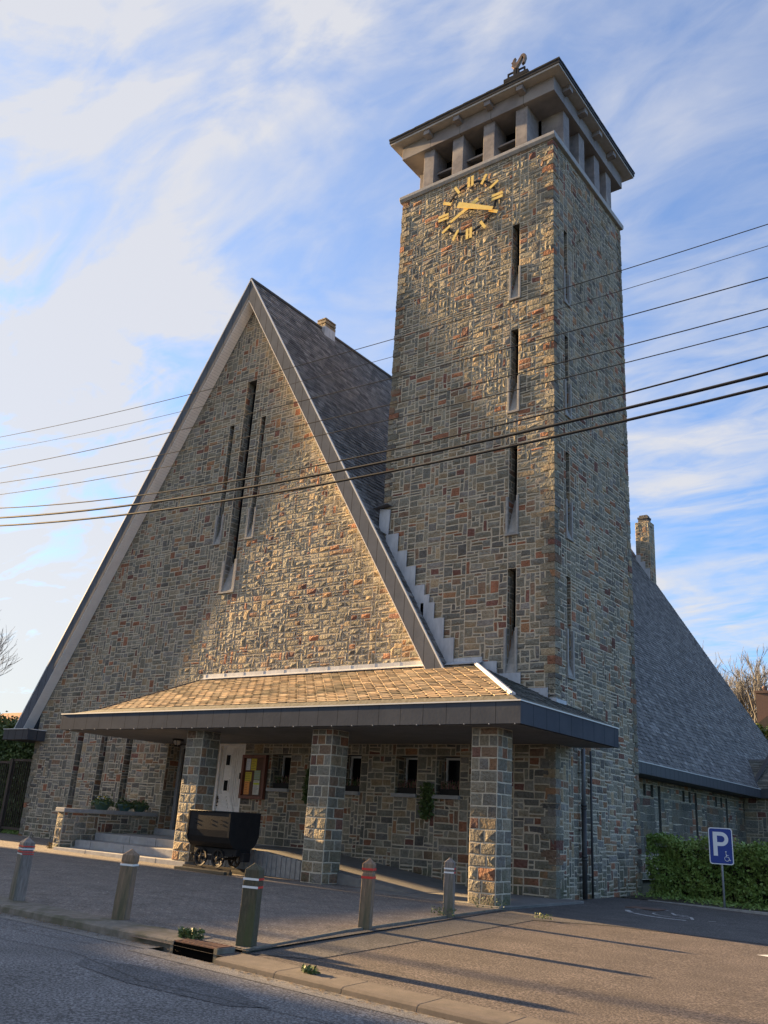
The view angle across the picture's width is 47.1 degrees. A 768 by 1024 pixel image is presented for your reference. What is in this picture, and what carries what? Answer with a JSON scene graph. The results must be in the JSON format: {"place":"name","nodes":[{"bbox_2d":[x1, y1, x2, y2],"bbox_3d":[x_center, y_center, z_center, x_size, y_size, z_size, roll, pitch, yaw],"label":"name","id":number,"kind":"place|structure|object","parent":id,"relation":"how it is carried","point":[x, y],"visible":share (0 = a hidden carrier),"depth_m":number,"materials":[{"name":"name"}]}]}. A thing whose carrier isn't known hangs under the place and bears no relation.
{"place":"outdoors","nodes":[
{"label":"outdoors","id":0,"kind":"place"},
{"bbox_2d":[0,917,427,1023],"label":"road","id":1,"kind":"structure","parent":0,"point":[41,984],"depth_m":8.88,"materials":[{"name":"grey asphalt"}]},
{"bbox_2d":[1,938,330,1023],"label":"road crack","id":2,"kind":"object","parent":1,"relation":"on","point":[168,986],"visible":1,"depth_m":9.31,"materials":[{"name":"black asphalt"}]},
{"bbox_2d":[76,958,269,1007],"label":"road repair","id":3,"kind":"structure","parent":1,"relation":"on","point":[147,975],"depth_m":9.47,"materials":[{"name":"asphalt"}]},
{"bbox_2d":[0,912,462,1023],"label":"gutter strip","id":4,"kind":"object","parent":1,"relation":"on","point":[403,1013],"visible":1,"depth_m":10.20,"materials":[{"name":"grey concrete"}]},
{"bbox_2d":[0,913,456,1022],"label":"gutter litter","id":5,"kind":"object","parent":4,"relation":"on","point":[231,968],"visible":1,"depth_m":10.22,"materials":[{"name":"brown plant"}]},
{"bbox_3d":[23.641,-4.193,-5.995,0.323,11.800,1.200,-11,-24,35],"label":"utility pole","id":6,"kind":"object","parent":1,"relation":"on","visible":0},
{"bbox_2d":[0,372,767,518],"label":"overhead cable","id":7,"kind":"object","parent":6,"relation":"attached to","point":[542,427],"visible":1,"depth_m":10.84,"materials":[{"name":"black plastic"}]},
{"bbox_2d":[0,385,767,525],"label":"overhead cable","id":8,"kind":"object","parent":6,"relation":"attached to","point":[570,433],"visible":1,"depth_m":10.78,"materials":[{"name":"black plastic"}]},
{"bbox_2d":[0,354,767,508],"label":"overhead cable","id":9,"kind":"object","parent":6,"relation":"attached to","point":[426,441],"visible":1,"depth_m":10.91,"materials":[{"name":"black plastic"}]},
{"bbox_2d":[0,326,767,494],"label":"overhead cable","id":10,"kind":"object","parent":6,"relation":"attached to","point":[428,410],"visible":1,"depth_m":11.04,"materials":[{"name":"black plastic"}]},
{"bbox_2d":[1,308,767,482],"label":"overhead cable","id":11,"kind":"object","parent":6,"relation":"attached to","point":[426,395],"visible":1,"depth_m":11.15,"materials":[{"name":"black plastic"}]},
{"bbox_2d":[2,246,766,449],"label":"overhead cable","id":12,"kind":"object","parent":6,"relation":"attached to","point":[428,346],"visible":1,"depth_m":11.33,"materials":[{"name":"black plastic"}]},
{"bbox_2d":[2,277,767,467],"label":"overhead cable","id":13,"kind":"object","parent":6,"relation":"attached to","point":[426,369],"visible":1,"depth_m":11.30,"materials":[{"name":"black plastic"}]},
{"bbox_2d":[2,224,767,436],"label":"overhead cable","id":14,"kind":"object","parent":6,"relation":"attached to","point":[425,329],"visible":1,"depth_m":11.51,"materials":[{"name":"black plastic"}]},
{"bbox_2d":[0,833,536,948],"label":"forecourt paving","id":15,"kind":"structure","parent":0,"point":[177,901],"depth_m":17.42,"materials":[{"name":"grey concrete"}]},
{"bbox_2d":[9,837,34,900],"bbox_3d":[-6.109,6.067,14.874,0.211,1.096,0.211,19,-23,-38],"label":"wooden bollard","id":16,"kind":"object","parent":15,"relation":"on","point":[21,874],"visible":0.97,"depth_m":14.81,"materials":[{"name":"grey wood"}]},
{"bbox_2d":[111,849,139,919],"bbox_3d":[-3.929,5.709,13.406,0.215,1.095,0.217,2,-19,10],"label":"wooden bollard","id":17,"kind":"object","parent":15,"relation":"on","point":[123,899],"visible":0.98,"depth_m":13.34,"materials":[{"name":"grey wood"}]},
{"bbox_2d":[174,864,244,874],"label":"rail track","id":18,"kind":"structure","parent":15,"relation":"on","point":[210,869],"depth_m":23.65,"materials":[{"name":"metal"}]},
{"bbox_2d":[186,809,260,867],"bbox_3d":[-4.388,8.928,24.046,1.940,1.437,1.160,-11,-24,35],"label":"mine cart","id":19,"kind":"object","parent":18,"relation":"on","point":[218,836],"visible":1,"depth_m":23.72,"materials":[{"name":"black paint"}]},
{"bbox_2d":[235,863,263,949],"bbox_3d":[-1.785,5.285,11.777,0.223,1.116,0.220,0,-20,13],"label":"wooden bollard","id":20,"kind":"object","parent":15,"relation":"on","point":[249,916],"visible":0.97,"depth_m":11.70,"materials":[{"name":"grey"}]},
{"bbox_2d":[358,858,376,929],"bbox_3d":[-0.274,6.292,14.452,0.194,1.146,0.196,-2,-20,17],"label":"wooden bollard","id":21,"kind":"object","parent":15,"relation":"on","point":[368,877],"visible":0.95,"depth_m":14.39,"materials":[{"name":"red"}]},
{"bbox_2d":[443,858,455,917],"bbox_3d":[1.266,7.314,17.101,0.202,1.136,0.201,-2,-20,15],"label":"wooden bollard","id":22,"kind":"object","parent":15,"relation":"on","point":[449,885],"visible":0.98,"depth_m":17.03,"materials":[{"name":"grey wood"}]},
{"bbox_2d":[473,897,507,907],"bbox_3d":[2.262,8.381,18.851,0.837,0.248,0.420,-11,-24,35],"label":"weed tuft","id":23,"kind":"object","parent":15,"relation":"on","point":[488,903],"visible":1,"depth_m":18.86,"materials":[{"name":"green plant"}]},
{"bbox_2d":[0,0,767,714],"label":"sky","id":24,"kind":"structure","parent":0,"point":[159,158],"materials":[{"name":"blue"}]},
{"bbox_2d":[167,879,654,952],"bbox_3d":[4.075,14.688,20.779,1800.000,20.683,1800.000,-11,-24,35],"label":"terrain","id":25,"kind":"structure","parent":0,"point":[646,886],"depth_m":33.78,"materials":[{"name":"green plant"}]},
{"bbox_2d":[0,610,19,675],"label":"bare tree","id":26,"kind":"object","parent":25,"relation":"on","point":[1,646],"visible":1,"depth_m":60.95,"materials":[{"name":"brown plant"}]},
{"bbox_2d":[1,829,18,833],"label":"grass strip","id":27,"kind":"object","parent":25,"relation":"on","point":[9,831],"depth_m":37.65,"materials":[{"name":"green plant"}]},
{"bbox_2d":[0,713,21,720],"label":"tiled house","id":28,"kind":"structure","parent":25,"relation":"on","point":[11,714],"depth_m":88.27,"materials":[{"name":"beige"}]},
{"bbox_2d":[0,759,31,832],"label":"metal gate","id":29,"kind":"structure","parent":25,"relation":"on","point":[12,762],"depth_m":38.18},
{"bbox_2d":[0,710,35,830],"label":"tall hedge","id":30,"kind":"object","parent":25,"relation":"on","point":[9,750],"visible":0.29,"depth_m":40.44,"materials":[{"name":"green plant"}]},
{"bbox_2d":[0,896,212,952],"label":"kerb","id":31,"kind":"structure","parent":25,"relation":"on","point":[104,925],"depth_m":12.85,"materials":[{"name":"concrete"}]},
{"bbox_2d":[178,926,205,939],"bbox_3d":[-2.589,5.658,11.807,0.467,0.184,0.270,-11,-24,35],"label":"weed tuft","id":32,"kind":"object","parent":31,"relation":"on","point":[192,934],"visible":0.98,"depth_m":11.77,"materials":[{"name":"green plant"}]},
{"bbox_2d":[3,53,767,909],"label":"church","id":33,"kind":"structure","parent":25,"relation":"on","point":[505,639],"depth_m":29.94,"materials":[{"name":"stone"}]},
{"bbox_2d":[90,794,114,809],"bbox_3d":[-9.721,9.996,30.494,0.816,0.592,0.831,-11,-24,35],"label":"flower pot","id":34,"kind":"object","parent":33,"relation":"on","point":[99,803],"visible":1,"depth_m":30.28,"materials":[{"name":"green plant"}]},
{"bbox_2d":[115,796,134,810],"bbox_3d":[-9.163,10.324,31.191,0.706,0.500,0.690,-11,-24,35],"label":"flower pot","id":35,"kind":"object","parent":33,"relation":"on","point":[121,805],"visible":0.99,"depth_m":31.02,"materials":[{"name":"green plant"}]},
{"bbox_2d":[133,798,149,811],"bbox_3d":[-8.783,10.519,31.681,0.675,0.500,0.685,-11,-24,35],"label":"flower pot","id":36,"kind":"object","parent":33,"relation":"on","point":[139,806],"visible":0.86,"depth_m":31.51,"materials":[{"name":"green plant"}]},
{"bbox_2d":[172,739,183,745],"bbox_3d":[-7.065,7.910,30.191,0.380,0.239,0.370,-11,-24,35],"label":"ceiling lantern","id":37,"kind":"object","parent":33,"relation":"hanging from","point":[178,742],"visible":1,"depth_m":30.09,"materials":[{"name":"black paint"}]},
{"bbox_2d":[170,745,185,829],"bbox_3d":[-6.828,10.154,32.118,2.220,3.190,0.215,-11,-24,35],"label":"entrance door","id":38,"kind":"structure","parent":33,"relation":"in","point":[183,747],"depth_m":32.67,"materials":[{"name":"brown wood"}]},
{"bbox_2d":[212,744,245,811],"bbox_3d":[-5.349,9.628,30.361,1.300,3.200,0.162,-11,-24,35],"label":"side door","id":39,"kind":"structure","parent":33,"relation":"in","point":[227,783],"depth_m":30.57,"materials":[{"name":"white paint"}]},
{"bbox_2d":[238,755,268,799],"bbox_3d":[-4.414,8.914,29.665,1.160,1.420,0.160,-11,-24,35],"label":"notice board","id":40,"kind":"object","parent":33,"relation":"attached to","point":[253,776],"visible":1,"depth_m":29.67,"materials":[{"name":"brown wood"}]},
{"bbox_2d":[266,755,290,791],"bbox_3d":[-3.292,8.702,29.341,0.940,1.200,0.720,-11,-24,35],"label":"window","id":41,"kind":"structure","parent":33,"relation":"in","point":[286,758],"depth_m":29.77,"materials":[{"name":"black glass"}]},
{"bbox_2d":[273,775,288,788],"bbox_3d":[-3.337,8.938,29.188,0.765,0.438,0.261,-11,-24,35],"label":"flower box","id":42,"kind":"object","parent":33,"relation":"on","point":[281,785],"visible":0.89,"depth_m":29.09,"materials":[{"name":"black paint"}]},
{"bbox_2d":[302,768,309,803],"bbox_3d":[-2.416,8.748,28.150,0.500,1.133,0.228,-11,-24,35],"label":"hanging ivy","id":43,"kind":"object","parent":33,"relation":"attached to","point":[305,791],"visible":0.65,"depth_m":28.14,"materials":[{"name":"green plant"}]},
{"bbox_2d":[345,777,359,791],"bbox_3d":[-0.970,8.488,27.472,0.735,0.438,0.242,-11,-24,35],"label":"flower box","id":44,"kind":"object","parent":33,"relation":"on","point":[352,787],"visible":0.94,"depth_m":27.38,"materials":[{"name":"black paint"}]},
{"bbox_2d":[345,756,361,794],"bbox_3d":[-0.923,8.257,27.639,0.920,1.200,0.720,-11,-24,35],"label":"window","id":45,"kind":"structure","parent":33,"relation":"in","point":[355,768],"depth_m":28.08,"materials":[{"name":"black glass"}]},
{"bbox_2d":[391,758,417,797],"bbox_3d":[0.794,7.944,26.401,0.880,1.180,0.720,-11,-24,35],"label":"window","id":46,"kind":"structure","parent":33,"relation":"in","point":[411,763],"depth_m":26.81,"materials":[{"name":"black glass"}]},
{"bbox_2d":[398,779,416,793],"bbox_3d":[0.767,8.168,26.244,0.717,0.439,0.268,-11,-24,35],"label":"flower box","id":47,"kind":"object","parent":33,"relation":"on","point":[408,789],"visible":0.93,"depth_m":26.18,"materials":[{"name":"black paint"}]},
{"bbox_2d":[416,782,440,819],"bbox_3d":[1.241,8.324,25.406,0.904,1.088,0.220,-11,-24,35],"label":"hanging ivy","id":48,"kind":"object","parent":33,"relation":"attached to","point":[427,795],"visible":1,"depth_m":25.39,"materials":[{"name":"green plant"}]},
{"bbox_2d":[432,758,459,799],"bbox_3d":[1.974,7.722,25.553,0.900,1.180,0.720,-11,-24,35],"label":"window","id":49,"kind":"structure","parent":33,"relation":"in","point":[452,764],"depth_m":25.96,"materials":[{"name":"black glass"}]},
{"bbox_2d":[439,781,459,795],"bbox_3d":[1.920,7.943,25.390,0.724,0.438,0.261,-11,-24,35],"label":"flower box","id":50,"kind":"object","parent":33,"relation":"on","point":[445,790],"visible":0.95,"depth_m":25.32,"materials":[{"name":"black paint"}]},
{"bbox_2d":[214,954,557,1023],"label":"dropped kerb","id":51,"kind":"structure","parent":25,"relation":"on","point":[446,1009],"depth_m":9.46,"materials":[{"name":"concrete"}]},
{"bbox_2d":[301,964,320,974],"bbox_3d":[-0.855,5.308,10.215,0.187,0.122,0.248,12,-21,-24],"label":"weed tuft","id":52,"kind":"object","parent":51,"relation":"on","point":[306,969],"visible":0.99,"depth_m":10.21,"materials":[{"name":"green plant"}]},
{"bbox_2d":[702,640,749,714],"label":"bare tree","id":53,"kind":"object","parent":25,"relation":"on","point":[724,672],"depth_m":89.19,"materials":[{"name":"brown plant"}]},
{"bbox_2d":[718,646,767,722],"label":"bare tree","id":54,"kind":"object","parent":25,"relation":"on","point":[758,683],"visible":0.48,"depth_m":82.77,"materials":[{"name":"brown plant"}]},
{"bbox_2d":[754,686,767,735],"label":"brick house","id":55,"kind":"structure","parent":25,"relation":"on","point":[762,704],"depth_m":79.25,"materials":[{"name":"brick"}]},
{"bbox_2d":[756,723,767,739],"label":"spring bush","id":56,"kind":"object","parent":25,"relation":"on","point":[762,730],"visible":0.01,"depth_m":73.15,"materials":[{"name":"green plant"}]},
{"bbox_2d":[127,898,767,1023],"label":"parking area","id":57,"kind":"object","parent":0,"point":[564,973],"visible":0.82,"depth_m":11.58,"materials":[{"name":"concrete"}]},
{"bbox_2d":[169,939,234,963],"bbox_3d":[-2.349,5.677,11.387,0.880,0.204,0.330,-11,-24,35],"label":"storm drain","id":58,"kind":"object","parent":57,"relation":"on","point":[216,949],"visible":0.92,"depth_m":11.26,"materials":[{"name":"metal"}]},
{"bbox_2d":[235,908,502,952],"bbox_3d":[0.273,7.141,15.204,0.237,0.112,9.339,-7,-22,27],"label":"forecourt edging","id":59,"kind":"object","parent":57,"relation":"on","point":[361,928],"visible":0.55,"depth_m":13.97,"materials":[{"name":"concrete"}]},
{"bbox_2d":[431,906,454,916],"bbox_3d":[1.146,7.659,16.894,0.525,0.177,0.290,-11,-24,35],"label":"weed tuft","id":60,"kind":"object","parent":59,"relation":"on","point":[439,912],"visible":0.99,"depth_m":16.85,"materials":[{"name":"green plant"}]},
{"bbox_2d":[248,897,767,958],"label":"tarmac patch","id":61,"kind":"object","parent":57,"relation":"on","point":[724,925],"visible":0.83,"depth_m":18.07,"materials":[{"name":"grey asphalt"}]},
{"bbox_2d":[534,912,552,919],"bbox_3d":[3.206,8.139,17.742,0.419,0.135,0.232,-11,-24,35],"label":"weed tuft","id":62,"kind":"object","parent":61,"relation":"on","point":[542,916],"visible":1,"depth_m":17.74,"materials":[{"name":"green plant"}]},
{"bbox_2d":[627,906,665,910],"bbox_3d":[6.565,9.944,22.105,0.840,0.012,0.600,-11,-24,35],"label":"manhole cover","id":63,"kind":"object","parent":61,"relation":"on","point":[646,908],"visible":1,"depth_m":22.04,"materials":[{"name":"grey metal"}]},
{"bbox_2d":[625,910,714,921],"bbox_3d":[6.588,9.557,20.927,1.616,0.036,2.338,8,-20,-11],"label":"bay marking","id":64,"kind":"object","parent":61,"relation":"on","point":[667,916],"visible":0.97,"depth_m":20.48,"materials":[{"name":"paint"}]},
{"bbox_2d":[648,900,767,914],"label":"bed edging","id":65,"kind":"object","parent":57,"relation":"on","point":[747,911],"visible":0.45,"depth_m":23.66,"materials":[{"name":"concrete"}]},
{"bbox_2d":[624,895,767,911],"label":"verge soil","id":66,"kind":"structure","parent":0,"point":[674,900],"depth_m":25.07,"materials":[{"name":"brown soil"}]},
{"bbox_2d":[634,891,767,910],"bbox_3d":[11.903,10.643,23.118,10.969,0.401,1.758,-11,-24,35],"label":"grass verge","id":67,"kind":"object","parent":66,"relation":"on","point":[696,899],"depth_m":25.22,"materials":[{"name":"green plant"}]},
{"bbox_2d":[644,832,767,907],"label":"clipped hedge","id":68,"kind":"object","parent":66,"relation":"on","point":[687,868],"visible":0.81,"depth_m":26.27,"materials":[{"name":"green plant"}]},
{"bbox_2d":[708,827,733,907],"bbox_3d":[9.391,9.903,24.462,0.630,2.140,0.087,-4,-21,20],"label":"parking sign","id":69,"kind":"object","parent":66,"relation":"on","point":[720,846],"visible":0.98,"depth_m":24.61,"materials":[{"name":"blue metal"}]}
]}

